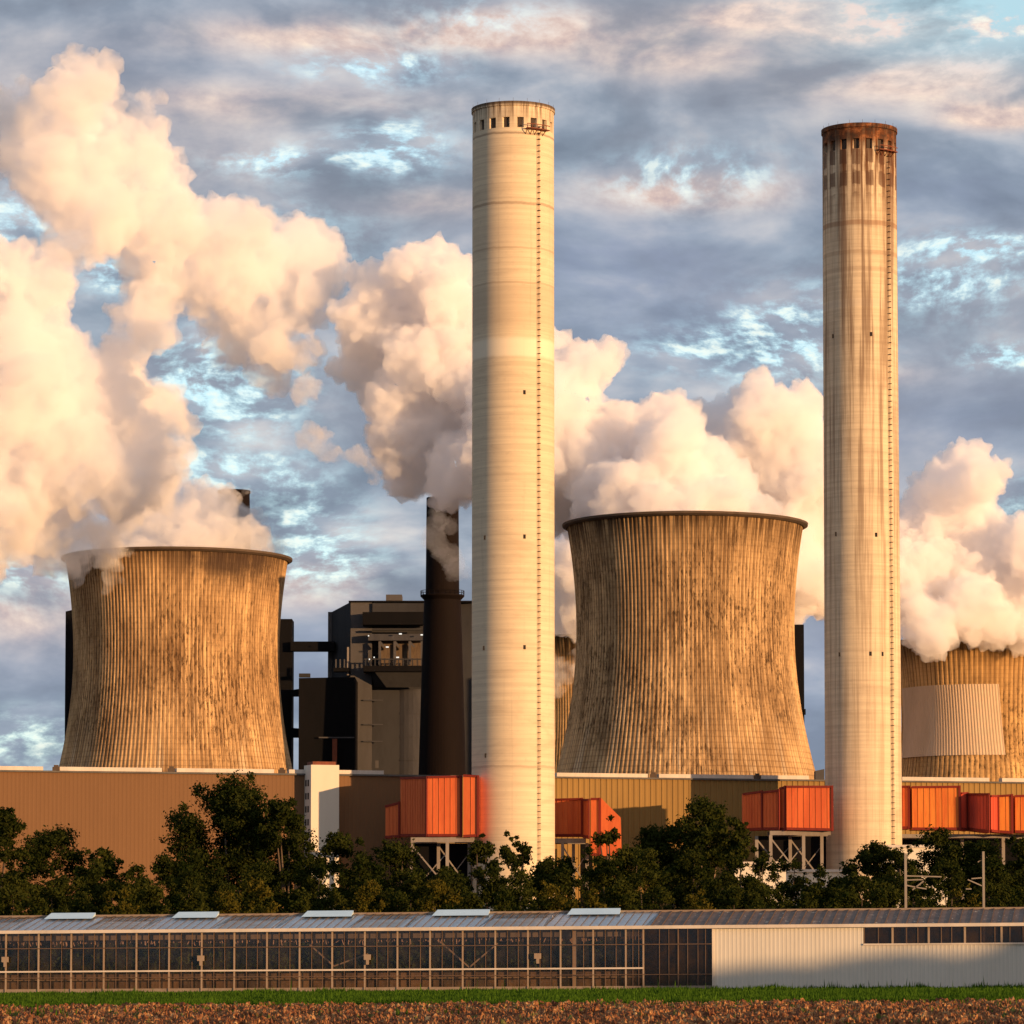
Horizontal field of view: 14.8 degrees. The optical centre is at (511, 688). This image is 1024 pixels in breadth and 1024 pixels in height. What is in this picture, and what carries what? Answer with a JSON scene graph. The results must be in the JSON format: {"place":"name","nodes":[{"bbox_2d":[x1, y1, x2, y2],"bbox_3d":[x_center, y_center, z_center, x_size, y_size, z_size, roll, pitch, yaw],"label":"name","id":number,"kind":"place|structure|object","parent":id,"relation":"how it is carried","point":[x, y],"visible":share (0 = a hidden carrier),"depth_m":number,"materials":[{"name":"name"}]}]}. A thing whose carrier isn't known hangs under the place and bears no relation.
{"place":"outdoors","nodes":[
{"label":"outdoors","id":0,"kind":"place"},
{"bbox_2d":[0,996,1023,1023],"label":"ploughed field","id":1,"kind":"structure","parent":0,"point":[897,1012],"depth_m":142.51,"materials":[{"name":"soil"}]},
{"bbox_2d":[0,0,1023,779],"label":"sky","id":2,"kind":"structure","parent":0,"point":[236,235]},
{"bbox_2d":[556,511,814,778],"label":"cooling tower","id":3,"kind":"structure","parent":0,"point":[685,660],"depth_m":909.56,"materials":[{"name":"concrete"}]},
{"bbox_3d":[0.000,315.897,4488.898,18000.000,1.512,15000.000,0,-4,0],"label":"ground","id":4,"kind":"structure","parent":0,"visible":0},
{"bbox_2d":[0,806,42,915],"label":"deciduous tree","id":5,"kind":"object","parent":4,"relation":"on","point":[10,825],"visible":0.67,"depth_m":428.81,"materials":[{"name":"green plant"}]},
{"bbox_2d":[11,823,109,914],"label":"deciduous tree","id":6,"kind":"object","parent":4,"relation":"on","point":[44,844],"visible":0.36,"depth_m":438.40,"materials":[{"name":"green plant"}]},
{"bbox_2d":[65,610,72,734],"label":"lift tower","id":7,"kind":"structure","parent":4,"relation":"on","point":[68,654],"depth_m":1103.20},
{"bbox_2d":[69,847,125,917],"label":"deciduous tree","id":8,"kind":"object","parent":4,"relation":"on","point":[106,862],"visible":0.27,"depth_m":424.01,"materials":[{"name":"green plant"}]},
{"bbox_2d":[59,546,292,772],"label":"cooling tower","id":9,"kind":"structure","parent":4,"relation":"on","point":[175,656],"depth_m":963.78,"materials":[{"name":"concrete"}]},
{"bbox_2d":[217,489,249,549],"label":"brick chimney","id":10,"kind":"object","parent":4,"relation":"on","point":[233,523],"visible":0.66,"depth_m":1092.08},
{"bbox_2d":[155,769,319,920],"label":"deciduous tree","id":11,"kind":"object","parent":4,"relation":"on","point":[236,812],"visible":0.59,"depth_m":427.40,"materials":[{"name":"green plant"}]},
{"bbox_2d":[235,794,328,915],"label":"deciduous tree","id":12,"kind":"object","parent":4,"relation":"on","point":[281,813],"visible":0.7,"depth_m":423.10,"materials":[{"name":"green plant"}]},
{"bbox_2d":[279,619,293,768],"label":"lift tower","id":13,"kind":"structure","parent":4,"relation":"on","point":[286,662],"depth_m":1093.10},
{"bbox_2d":[291,641,334,651],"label":"conveyor bridge","id":14,"kind":"structure","parent":13,"relation":"on","point":[312,646],"depth_m":1091.49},
{"bbox_2d":[304,761,338,909],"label":"stair tower","id":15,"kind":"structure","parent":4,"relation":"on","point":[322,797],"depth_m":797.07,"materials":[{"name":"concrete"}]},
{"bbox_2d":[298,673,357,769],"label":"building","id":16,"kind":"structure","parent":4,"relation":"on","point":[328,719],"depth_m":1062.02,"materials":[{"name":"metal"}]},
{"bbox_2d":[298,829,374,912],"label":"deciduous tree","id":17,"kind":"object","parent":4,"relation":"on","point":[338,844],"visible":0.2,"depth_m":429.19,"materials":[{"name":"green plant"}]},
{"bbox_2d":[338,837,433,917],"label":"deciduous tree","id":18,"kind":"object","parent":4,"relation":"on","point":[395,854],"visible":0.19,"depth_m":423.23,"materials":[{"name":"green plant"}]},
{"bbox_2d":[328,595,471,774],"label":"boiler house","id":19,"kind":"structure","parent":4,"relation":"on","point":[377,654],"depth_m":1083.44,"materials":[{"name":"grey metal"}]},
{"bbox_2d":[385,774,478,885],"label":"flue duct","id":20,"kind":"object","parent":4,"relation":"on","point":[438,810],"visible":0.81,"depth_m":777.50,"materials":[{"name":"metal"}]},
{"bbox_2d":[419,496,465,774],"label":"brick chimney","id":21,"kind":"object","parent":4,"relation":"on","point":[442,740],"visible":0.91,"depth_m":1039.11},
{"bbox_2d":[414,843,471,891],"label":"plant room","id":22,"kind":"object","parent":4,"relation":"on","point":[458,852],"visible":0.21,"depth_m":787.57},
{"bbox_2d":[490,830,532,916],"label":"deciduous tree","id":23,"kind":"object","parent":4,"relation":"on","point":[508,856],"visible":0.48,"depth_m":423.58,"materials":[{"name":"green plant"}]},
{"bbox_2d":[0,765,1023,928],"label":"turbine hall","id":24,"kind":"structure","parent":4,"relation":"on","point":[119,812],"depth_m":798.75,"materials":[{"name":"metal"}]},
{"bbox_2d":[471,99,554,916],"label":"smokestack","id":25,"kind":"object","parent":4,"relation":"on","point":[513,665],"visible":0.92,"depth_m":782.82,"materials":[{"name":"concrete"}]},
{"bbox_2d":[555,634,575,772],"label":"cooling tower","id":26,"kind":"structure","parent":4,"relation":"on","point":[565,650],"depth_m":1273.69,"materials":[{"name":"concrete"}]},
{"bbox_2d":[555,798,621,895],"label":"flue duct","id":27,"kind":"object","parent":4,"relation":"on","point":[584,819],"visible":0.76,"depth_m":795.74,"materials":[{"name":"metal"}]},
{"bbox_2d":[580,814,627,907],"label":"deciduous tree","id":28,"kind":"object","parent":4,"relation":"on","point":[612,836],"visible":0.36,"depth_m":423.32,"materials":[{"name":"green plant"}]},
{"bbox_2d":[606,818,708,919],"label":"deciduous tree","id":29,"kind":"object","parent":4,"relation":"on","point":[653,836],"visible":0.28,"depth_m":426.33,"materials":[{"name":"green plant"}]},
{"bbox_2d":[658,794,763,909],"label":"deciduous tree","id":30,"kind":"object","parent":4,"relation":"on","point":[714,830],"visible":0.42,"depth_m":422.62,"materials":[{"name":"green plant"}]},
{"bbox_2d":[742,785,833,868],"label":"flue duct","id":31,"kind":"object","parent":4,"relation":"on","point":[791,811],"visible":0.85,"depth_m":786.88,"materials":[{"name":"metal"}]},
{"bbox_2d":[758,836,825,868],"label":"support frame","id":32,"kind":"object","parent":4,"relation":"on","point":[812,845],"visible":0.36,"depth_m":798.68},
{"bbox_2d":[794,625,805,718],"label":"lift tower","id":33,"kind":"structure","parent":4,"relation":"on","point":[799,642],"depth_m":1012.98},
{"bbox_2d":[786,869,847,900],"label":"shed","id":34,"kind":"structure","parent":4,"relation":"on","point":[832,872],"depth_m":719.34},
{"bbox_2d":[821,119,901,900],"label":"smokestack","id":35,"kind":"object","parent":4,"relation":"on","point":[862,665],"visible":0.91,"depth_m":798.72,"materials":[{"name":"concrete"}]},
{"bbox_2d":[881,845,947,907],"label":"shed","id":36,"kind":"structure","parent":4,"relation":"on","point":[913,855],"depth_m":699.56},
{"bbox_2d":[901,824,988,907],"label":"deciduous tree","id":37,"kind":"object","parent":4,"relation":"on","point":[938,840],"visible":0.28,"depth_m":424.70,"materials":[{"name":"green plant"}]},
{"bbox_2d":[900,635,1023,781],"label":"cooling tower","id":38,"kind":"structure","parent":4,"relation":"on","point":[962,706],"depth_m":1278.18,"materials":[{"name":"concrete"}]},
{"bbox_2d":[902,785,1023,898],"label":"flue duct","id":39,"kind":"object","parent":4,"relation":"on","point":[955,808],"visible":0.86,"depth_m":797.83,"materials":[{"name":"metal"}]},
{"bbox_2d":[902,839,1023,903],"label":"wall","id":40,"kind":"structure","parent":4,"relation":"on","point":[911,841],"depth_m":807.73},
{"bbox_2d":[950,838,1012,904],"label":"deciduous tree","id":41,"kind":"object","parent":4,"relation":"on","point":[973,852],"visible":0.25,"depth_m":423.18,"materials":[{"name":"green plant"}]},
{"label":"meadow","id":42,"kind":"structure","parent":0,"visible":0},
{"bbox_2d":[0,877,28,927],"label":"bush","id":43,"kind":"object","parent":42,"relation":"on","point":[8,893],"visible":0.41,"depth_m":370.87,"materials":[{"name":"green plant"}]},
{"bbox_2d":[0,866,41,921],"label":"tree","id":44,"kind":"object","parent":42,"relation":"on","point":[23,884],"visible":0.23,"depth_m":395.16,"materials":[{"name":"green plant"}]},
{"bbox_2d":[15,880,70,928],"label":"bush","id":45,"kind":"object","parent":42,"relation":"on","point":[35,891],"visible":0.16,"depth_m":378.18,"materials":[{"name":"green plant"}]},
{"bbox_2d":[37,869,80,913],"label":"tree","id":46,"kind":"object","parent":42,"relation":"on","point":[61,882],"visible":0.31,"depth_m":399.76,"materials":[{"name":"green plant"}]},
{"bbox_2d":[55,877,98,929],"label":"bush","id":47,"kind":"object","parent":42,"relation":"on","point":[83,901],"visible":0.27,"depth_m":384.50,"materials":[{"name":"green plant"}]},
{"bbox_2d":[71,864,119,920],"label":"tree","id":48,"kind":"object","parent":42,"relation":"on","point":[101,887],"visible":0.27,"depth_m":404.62,"materials":[{"name":"green plant"}]},
{"bbox_2d":[93,887,148,928],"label":"bush","id":49,"kind":"object","parent":42,"relation":"on","point":[123,907],"visible":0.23,"depth_m":375.68,"materials":[{"name":"green plant"}]},
{"bbox_2d":[108,862,150,910],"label":"deciduous tree","id":50,"kind":"object","parent":42,"relation":"on","point":[136,868],"visible":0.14,"depth_m":417.57,"materials":[{"name":"green plant"}]},
{"bbox_2d":[111,874,160,921],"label":"tree","id":51,"kind":"object","parent":42,"relation":"on","point":[138,885],"visible":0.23,"depth_m":398.21,"materials":[{"name":"green plant"}]},
{"bbox_2d":[132,880,175,929],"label":"bush","id":52,"kind":"object","parent":42,"relation":"on","point":[148,893],"visible":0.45,"depth_m":383.24,"materials":[{"name":"green plant"}]},
{"bbox_2d":[134,852,192,913],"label":"deciduous tree","id":53,"kind":"object","parent":42,"relation":"on","point":[164,866],"visible":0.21,"depth_m":418.90,"materials":[{"name":"green plant"}]},
{"bbox_2d":[159,867,201,916],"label":"tree","id":54,"kind":"object","parent":42,"relation":"on","point":[189,879],"visible":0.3,"depth_m":402.94,"materials":[{"name":"green plant"}]},
{"bbox_2d":[167,884,213,927],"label":"bush","id":55,"kind":"object","parent":42,"relation":"on","point":[191,905],"visible":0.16,"depth_m":374.59,"materials":[{"name":"green plant"}]},
{"bbox_2d":[188,866,238,925],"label":"tree","id":56,"kind":"object","parent":42,"relation":"on","point":[209,877],"visible":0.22,"depth_m":396.52,"materials":[{"name":"green plant"}]},
{"bbox_2d":[205,889,240,928],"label":"bush","id":57,"kind":"object","parent":42,"relation":"on","point":[223,903],"visible":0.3,"depth_m":380.51,"materials":[{"name":"green plant"}]},
{"bbox_2d":[236,877,281,926],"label":"bush","id":58,"kind":"object","parent":42,"relation":"on","point":[257,886],"visible":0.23,"depth_m":372.18,"materials":[{"name":"green plant"}]},
{"bbox_2d":[234,858,292,925],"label":"tree","id":59,"kind":"object","parent":42,"relation":"on","point":[256,872],"visible":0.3,"depth_m":400.78,"materials":[{"name":"green plant"}]},
{"bbox_2d":[278,887,312,921],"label":"bush","id":60,"kind":"object","parent":42,"relation":"on","point":[299,904],"visible":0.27,"depth_m":378.80,"materials":[{"name":"green plant"}]},
{"bbox_2d":[278,856,335,919],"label":"tree","id":61,"kind":"object","parent":42,"relation":"on","point":[320,871],"visible":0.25,"depth_m":405.96,"materials":[{"name":"green plant"}]},
{"bbox_2d":[310,884,354,911],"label":"bush","id":62,"kind":"object","parent":42,"relation":"on","point":[329,901],"visible":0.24,"depth_m":385.83,"materials":[{"name":"green plant"}]},
{"bbox_2d":[331,852,392,927],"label":"tree","id":63,"kind":"object","parent":42,"relation":"on","point":[360,866],"visible":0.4,"depth_m":399.05,"materials":[{"name":"green plant"}]},
{"bbox_2d":[341,879,389,926],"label":"bush","id":64,"kind":"object","parent":42,"relation":"on","point":[359,903],"visible":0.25,"depth_m":376.91,"materials":[{"name":"green plant"}]},
{"bbox_2d":[378,885,417,926],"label":"bush","id":65,"kind":"object","parent":42,"relation":"on","point":[398,898],"visible":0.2,"depth_m":384.35,"materials":[{"name":"green plant"}]},
{"bbox_2d":[376,866,430,919],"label":"tree","id":66,"kind":"object","parent":42,"relation":"on","point":[409,879],"visible":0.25,"depth_m":404.01,"materials":[{"name":"green plant"}]},
{"bbox_2d":[409,877,466,924],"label":"bush","id":67,"kind":"object","parent":42,"relation":"on","point":[435,889],"visible":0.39,"depth_m":375.00,"materials":[{"name":"green plant"}]},
{"bbox_2d":[423,870,483,909],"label":"tree","id":68,"kind":"object","parent":42,"relation":"on","point":[457,880],"visible":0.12,"depth_m":396.82,"materials":[{"name":"green plant"}]},
{"bbox_2d":[450,886,484,909],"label":"bush","id":69,"kind":"object","parent":42,"relation":"on","point":[471,898],"visible":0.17,"depth_m":382.28,"materials":[{"name":"green plant"}]},
{"bbox_2d":[458,833,504,922],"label":"deciduous tree","id":70,"kind":"object","parent":42,"relation":"on","point":[478,849],"visible":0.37,"depth_m":418.89,"materials":[{"name":"green plant"}]},
{"bbox_2d":[460,864,515,926],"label":"tree","id":71,"kind":"object","parent":42,"relation":"on","point":[494,885],"visible":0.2,"depth_m":402.19,"materials":[{"name":"green plant"}]},
{"bbox_2d":[0,907,1023,992],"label":"greenhouse","id":72,"kind":"object","parent":42,"relation":"on","point":[852,947],"visible":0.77,"depth_m":289.96,"materials":[{"name":"grey glass"}]},
{"bbox_2d":[0,936,641,947],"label":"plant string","id":73,"kind":"object","parent":72,"relation":"hanging from","point":[337,940],"visible":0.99,"depth_m":294.15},
{"bbox_2d":[0,938,642,973],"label":"windows","id":74,"kind":"structure","parent":72,"relation":"in","point":[280,956],"depth_m":294.20,"materials":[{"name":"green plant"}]},
{"bbox_2d":[0,978,1023,1016],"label":"grass","id":75,"kind":"structure","parent":42,"relation":"on","point":[860,993],"depth_m":220.75,"materials":[{"name":"plant"}]},
{"bbox_2d":[485,881,538,918],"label":"bush","id":76,"kind":"object","parent":42,"relation":"on","point":[504,898],"visible":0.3,"depth_m":372.82,"materials":[{"name":"green plant"}]},
{"bbox_2d":[492,862,545,918],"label":"tree","id":77,"kind":"object","parent":42,"relation":"on","point":[517,876],"visible":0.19,"depth_m":394.70,"materials":[{"name":"green plant"}]},
{"bbox_2d":[520,855,583,923],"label":"deciduous tree","id":78,"kind":"object","parent":42,"relation":"on","point":[545,869],"visible":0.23,"depth_m":418.39,"materials":[{"name":"green plant"}]},
{"bbox_2d":[535,880,568,925],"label":"bush","id":79,"kind":"object","parent":42,"relation":"on","point":[546,893],"visible":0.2,"depth_m":379.61,"materials":[{"name":"green plant"}]},
{"bbox_2d":[540,864,600,919],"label":"tree","id":80,"kind":"object","parent":42,"relation":"on","point":[560,876],"visible":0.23,"depth_m":399.74,"materials":[{"name":"green plant"}]},
{"bbox_2d":[558,887,607,913],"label":"bush","id":81,"kind":"object","parent":42,"relation":"on","point":[589,898],"visible":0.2,"depth_m":370.49,"materials":[{"name":"green plant"}]},
{"bbox_2d":[585,856,637,906],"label":"tree","id":82,"kind":"object","parent":42,"relation":"on","point":[603,875],"visible":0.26,"depth_m":405.36,"materials":[{"name":"green plant"}]},
{"bbox_2d":[600,877,642,912],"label":"bush","id":83,"kind":"object","parent":42,"relation":"on","point":[620,891],"visible":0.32,"depth_m":377.89,"materials":[{"name":"green plant"}]},
{"bbox_2d":[580,841,668,919],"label":"deciduous tree","id":84,"kind":"object","parent":42,"relation":"on","point":[625,855],"visible":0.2,"depth_m":414.86,"materials":[{"name":"green plant"}]},
{"bbox_2d":[620,847,675,920],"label":"tree","id":85,"kind":"object","parent":42,"relation":"on","point":[645,879],"visible":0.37,"depth_m":398.45,"materials":[{"name":"green plant"}]},
{"bbox_2d":[637,883,673,925],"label":"bush","id":86,"kind":"object","parent":42,"relation":"on","point":[650,898],"visible":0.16,"depth_m":385.43,"materials":[{"name":"green plant"}]},
{"bbox_2d":[655,838,722,909],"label":"tree","id":87,"kind":"object","parent":42,"relation":"on","point":[696,873],"visible":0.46,"depth_m":403.19,"materials":[{"name":"green plant"}]},
{"bbox_2d":[696,847,762,909],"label":"tree","id":88,"kind":"object","parent":42,"relation":"on","point":[724,878],"visible":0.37,"depth_m":396.12,"materials":[{"name":"green plant"}]},
{"bbox_2d":[714,882,747,909],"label":"bush","id":89,"kind":"object","parent":42,"relation":"on","point":[729,896],"visible":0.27,"depth_m":382.83,"materials":[{"name":"green plant"}]},
{"bbox_2d":[716,815,758,908],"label":"deciduous tree","id":90,"kind":"object","parent":42,"relation":"on","point":[735,841],"visible":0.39,"depth_m":419.84,"materials":[{"name":"green plant"}]},
{"bbox_2d":[743,851,779,906],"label":"deciduous tree","id":91,"kind":"object","parent":42,"relation":"on","point":[761,864],"visible":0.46,"depth_m":413.11,"materials":[{"name":"green plant"}]},
{"bbox_2d":[744,880,794,908],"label":"tree","id":92,"kind":"object","parent":42,"relation":"on","point":[760,888],"visible":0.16,"depth_m":401.16,"materials":[{"name":"green plant"}]},
{"bbox_2d":[763,858,805,905],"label":"deciduous tree","id":93,"kind":"object","parent":42,"relation":"on","point":[784,866],"visible":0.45,"depth_m":415.51,"materials":[{"name":"green plant"}]},
{"bbox_2d":[795,883,835,908],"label":"tree","id":94,"kind":"object","parent":42,"relation":"on","point":[820,893],"visible":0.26,"depth_m":405.81,"materials":[{"name":"green plant"}]},
{"bbox_2d":[819,885,860,908],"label":"bush","id":95,"kind":"object","parent":42,"relation":"on","point":[847,898],"visible":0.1,"depth_m":371.65,"materials":[{"name":"green plant"}]},
{"bbox_2d":[831,869,872,908],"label":"tree","id":96,"kind":"object","parent":42,"relation":"on","point":[857,881],"visible":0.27,"depth_m":398.75,"materials":[{"name":"green plant"}]},
{"bbox_2d":[837,840,903,907],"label":"deciduous tree","id":97,"kind":"object","parent":42,"relation":"on","point":[873,857],"visible":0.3,"depth_m":418.87,"materials":[{"name":"green plant"}]},
{"bbox_2d":[860,880,903,907],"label":"bush","id":98,"kind":"object","parent":42,"relation":"on","point":[883,894],"visible":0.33,"depth_m":379.21,"materials":[{"name":"green plant"}]},
{"bbox_2d":[871,865,912,907],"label":"tree","id":99,"kind":"object","parent":42,"relation":"on","point":[891,876],"visible":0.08,"depth_m":403.75,"materials":[{"name":"green plant"}]},
{"bbox_2d":[881,845,916,907],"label":"deciduous tree","id":100,"kind":"object","parent":42,"relation":"on","point":[896,857],"visible":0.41,"depth_m":415.17,"materials":[{"name":"green plant"}]},
{"bbox_2d":[903,865,936,907],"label":"deciduous tree","id":101,"kind":"object","parent":42,"relation":"on","point":[915,871],"visible":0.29,"depth_m":410.96,"materials":[{"name":"green plant"}]},
{"bbox_2d":[920,855,969,907],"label":"tree","id":102,"kind":"object","parent":42,"relation":"on","point":[946,868],"visible":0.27,"depth_m":397.03,"materials":[{"name":"green plant"}]},
{"bbox_2d":[938,883,985,907],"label":"bush","id":103,"kind":"object","parent":42,"relation":"on","point":[956,893],"visible":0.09,"depth_m":377.18,"materials":[{"name":"green plant"}]},
{"bbox_2d":[968,853,1015,906],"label":"tree","id":104,"kind":"object","parent":42,"relation":"on","point":[993,868],"visible":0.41,"depth_m":401.44,"materials":[{"name":"green plant"}]},
{"bbox_2d":[978,880,1014,906],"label":"bush","id":105,"kind":"object","parent":42,"relation":"on","point":[1002,891],"visible":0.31,"depth_m":383.72,"materials":[{"name":"green plant"}]},
{"bbox_2d":[980,836,1023,906],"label":"deciduous tree","id":106,"kind":"object","parent":42,"relation":"on","point":[1016,867],"visible":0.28,"depth_m":418.74,"materials":[{"name":"green plant"}]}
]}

